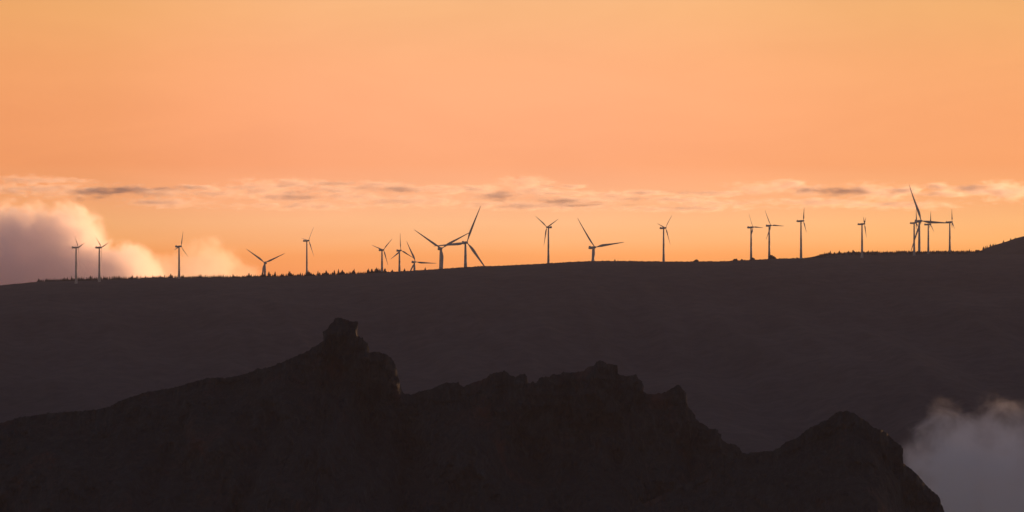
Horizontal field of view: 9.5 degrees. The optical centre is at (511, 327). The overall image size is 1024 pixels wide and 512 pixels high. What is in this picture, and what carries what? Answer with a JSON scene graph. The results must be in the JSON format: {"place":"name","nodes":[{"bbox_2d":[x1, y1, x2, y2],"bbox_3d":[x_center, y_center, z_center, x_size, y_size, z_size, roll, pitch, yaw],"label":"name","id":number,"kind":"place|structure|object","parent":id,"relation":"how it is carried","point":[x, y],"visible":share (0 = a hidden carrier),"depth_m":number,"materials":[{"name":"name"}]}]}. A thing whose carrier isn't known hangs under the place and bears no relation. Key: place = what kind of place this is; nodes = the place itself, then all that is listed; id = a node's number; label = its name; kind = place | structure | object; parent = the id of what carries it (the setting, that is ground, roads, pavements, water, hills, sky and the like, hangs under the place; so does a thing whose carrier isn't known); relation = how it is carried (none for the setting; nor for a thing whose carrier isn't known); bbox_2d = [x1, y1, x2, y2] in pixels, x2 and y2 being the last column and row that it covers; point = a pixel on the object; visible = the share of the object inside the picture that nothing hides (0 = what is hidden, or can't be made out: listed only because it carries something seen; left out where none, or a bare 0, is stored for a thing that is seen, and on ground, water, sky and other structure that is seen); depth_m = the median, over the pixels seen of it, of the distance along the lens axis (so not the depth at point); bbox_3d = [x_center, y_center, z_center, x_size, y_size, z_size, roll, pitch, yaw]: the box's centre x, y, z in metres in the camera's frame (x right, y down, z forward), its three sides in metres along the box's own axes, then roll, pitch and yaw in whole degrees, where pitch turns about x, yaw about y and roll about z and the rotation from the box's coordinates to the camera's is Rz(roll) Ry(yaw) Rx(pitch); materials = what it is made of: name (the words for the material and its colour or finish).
{"place":"outdoors","nodes":[
{"label":"outdoors","id":0,"kind":"place"},
{"bbox_2d":[0,318,769,511],"bbox_3d":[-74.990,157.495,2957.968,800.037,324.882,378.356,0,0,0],"label":"mountain ridge","id":1,"kind":"structure","parent":0,"point":[336,419],"depth_m":2980.57,"materials":[{"name":"black stone"}]},
{"bbox_2d":[0,254,1023,511],"bbox_3d":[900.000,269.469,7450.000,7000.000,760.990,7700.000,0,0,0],"label":"plateau","id":2,"kind":"structure","parent":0,"point":[918,360],"depth_m":8245.45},
{"bbox_2d":[72,238,82,283],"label":"wind turbine","id":3,"kind":"object","parent":2,"relation":"on","point":[75,248],"visible":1,"depth_m":8893.48,"materials":[{"name":"white paint"}]},
{"bbox_2d":[95,240,107,281],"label":"wind turbine","id":4,"kind":"object","parent":2,"relation":"on","point":[99,276],"visible":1,"depth_m":8925.03,"materials":[{"name":"white paint"}]},
{"bbox_2d":[175,235,186,278],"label":"wind turbine","id":5,"kind":"object","parent":2,"relation":"on","point":[178,247],"visible":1,"depth_m":8970.82,"materials":[{"name":"white paint"}]},
{"bbox_2d":[40,271,388,280],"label":"wood","id":6,"kind":"object","parent":2,"relation":"on","point":[187,277],"visible":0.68,"depth_m":9019.99,"materials":[{"name":"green plant"}]},
{"bbox_2d":[248,250,284,274],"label":"wind turbine","id":7,"kind":"object","parent":2,"relation":"on","point":[264,267],"visible":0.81,"depth_m":9217.66,"materials":[{"name":"white paint"}]},
{"bbox_2d":[302,230,313,272],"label":"wind turbine","id":8,"kind":"object","parent":2,"relation":"on","point":[305,240],"visible":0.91,"depth_m":9690.63,"materials":[{"name":"white paint"}]},
{"bbox_2d":[372,239,391,271],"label":"wind turbine","id":9,"kind":"object","parent":2,"relation":"on","point":[381,250],"visible":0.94,"depth_m":9061.27,"materials":[{"name":"white paint"}]},
{"bbox_2d":[391,238,412,271],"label":"wind turbine","id":10,"kind":"object","parent":2,"relation":"on","point":[399,266],"visible":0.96,"depth_m":9081.33,"materials":[{"name":"white paint"}]},
{"bbox_2d":[0,257,834,285],"bbox_3d":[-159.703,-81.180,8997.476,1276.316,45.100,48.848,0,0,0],"label":"scrub","id":11,"kind":"object","parent":2,"relation":"on","point":[551,263],"visible":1,"depth_m":8991.68,"materials":[{"name":"black plant"}]},
{"bbox_2d":[407,243,432,270],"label":"wind turbine","id":12,"kind":"object","parent":2,"relation":"on","point":[413,265],"visible":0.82,"depth_m":9256.86,"materials":[{"name":"white paint"}]},
{"bbox_2d":[415,230,467,268],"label":"wind turbine","id":13,"kind":"object","parent":2,"relation":"on","point":[441,257],"visible":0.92,"depth_m":9199.15,"materials":[{"name":"white paint"}]},
{"bbox_2d":[436,206,484,266],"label":"wind turbine","id":14,"kind":"object","parent":2,"relation":"on","point":[465,243],"visible":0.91,"depth_m":9182.25,"materials":[{"name":"white paint"}]},
{"bbox_2d":[538,218,557,262],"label":"wind turbine","id":15,"kind":"object","parent":2,"relation":"on","point":[548,255],"visible":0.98,"depth_m":9066.55,"materials":[{"name":"white paint"}]},
{"bbox_2d":[578,219,623,260],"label":"wind turbine","id":16,"kind":"object","parent":2,"relation":"on","point":[593,247],"visible":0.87,"depth_m":9241.35,"materials":[{"name":"white paint"}]},
{"bbox_2d":[657,216,671,261],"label":"wind turbine","id":17,"kind":"object","parent":2,"relation":"on","point":[663,257],"visible":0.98,"depth_m":9060.72,"materials":[{"name":"white paint"}]},
{"bbox_2d":[747,215,761,259],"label":"wind turbine","id":18,"kind":"object","parent":2,"relation":"on","point":[751,228],"visible":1,"depth_m":9050.83,"materials":[{"name":"white paint"}]},
{"bbox_2d":[765,211,780,258],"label":"wind turbine","id":19,"kind":"object","parent":2,"relation":"on","point":[769,226],"visible":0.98,"depth_m":9051.28,"materials":[{"name":"white paint"}]},
{"bbox_2d":[796,213,806,258],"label":"wind turbine","id":20,"kind":"object","parent":2,"relation":"on","point":[800,221],"visible":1,"depth_m":8952.40,"materials":[{"name":"white paint"}]},
{"bbox_2d":[858,217,866,257],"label":"wind turbine","id":21,"kind":"object","parent":2,"relation":"on","point":[861,224],"visible":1,"depth_m":8981.41,"materials":[{"name":"white paint"}]},
{"bbox_2d":[0,0,1023,284],"label":"sky","id":22,"kind":"structure","parent":0,"point":[232,128],"materials":[{"name":"orange"}]},
{"bbox_2d":[626,411,943,511],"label":"mountain peak","id":23,"kind":"structure","parent":0,"point":[844,461],"depth_m":2787.73,"materials":[{"name":"black stone"}]},
{"bbox_2d":[809,236,1023,257],"bbox_3d":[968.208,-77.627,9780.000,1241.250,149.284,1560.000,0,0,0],"label":"hill","id":24,"kind":"structure","parent":0,"point":[1013,246],"depth_m":9575.96,"materials":[{"name":"black"}]},
{"bbox_2d":[817,250,980,257],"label":"wood","id":25,"kind":"object","parent":24,"relation":"on","point":[909,252],"visible":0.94,"depth_m":9642.76,"materials":[{"name":"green plant"}]},
{"bbox_2d":[910,213,918,254],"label":"wind turbine","id":26,"kind":"object","parent":24,"relation":"on","point":[913,223],"visible":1,"depth_m":9572.69,"materials":[{"name":"white paint"}]},
{"bbox_2d":[909,185,945,250],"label":"wind turbine","id":27,"kind":"object","parent":24,"relation":"on","point":[918,230],"visible":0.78,"depth_m":9846.28,"materials":[{"name":"white paint"}]},
{"bbox_2d":[924,214,933,253],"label":"wind turbine","id":28,"kind":"object","parent":24,"relation":"on","point":[928,251],"visible":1,"depth_m":9614.27,"materials":[{"name":"white paint"}]},
{"bbox_2d":[946,217,954,251],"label":"wind turbine","id":29,"kind":"object","parent":24,"relation":"on","point":[949,222],"visible":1,"depth_m":9654.71,"materials":[{"name":"white paint"}]}
]}

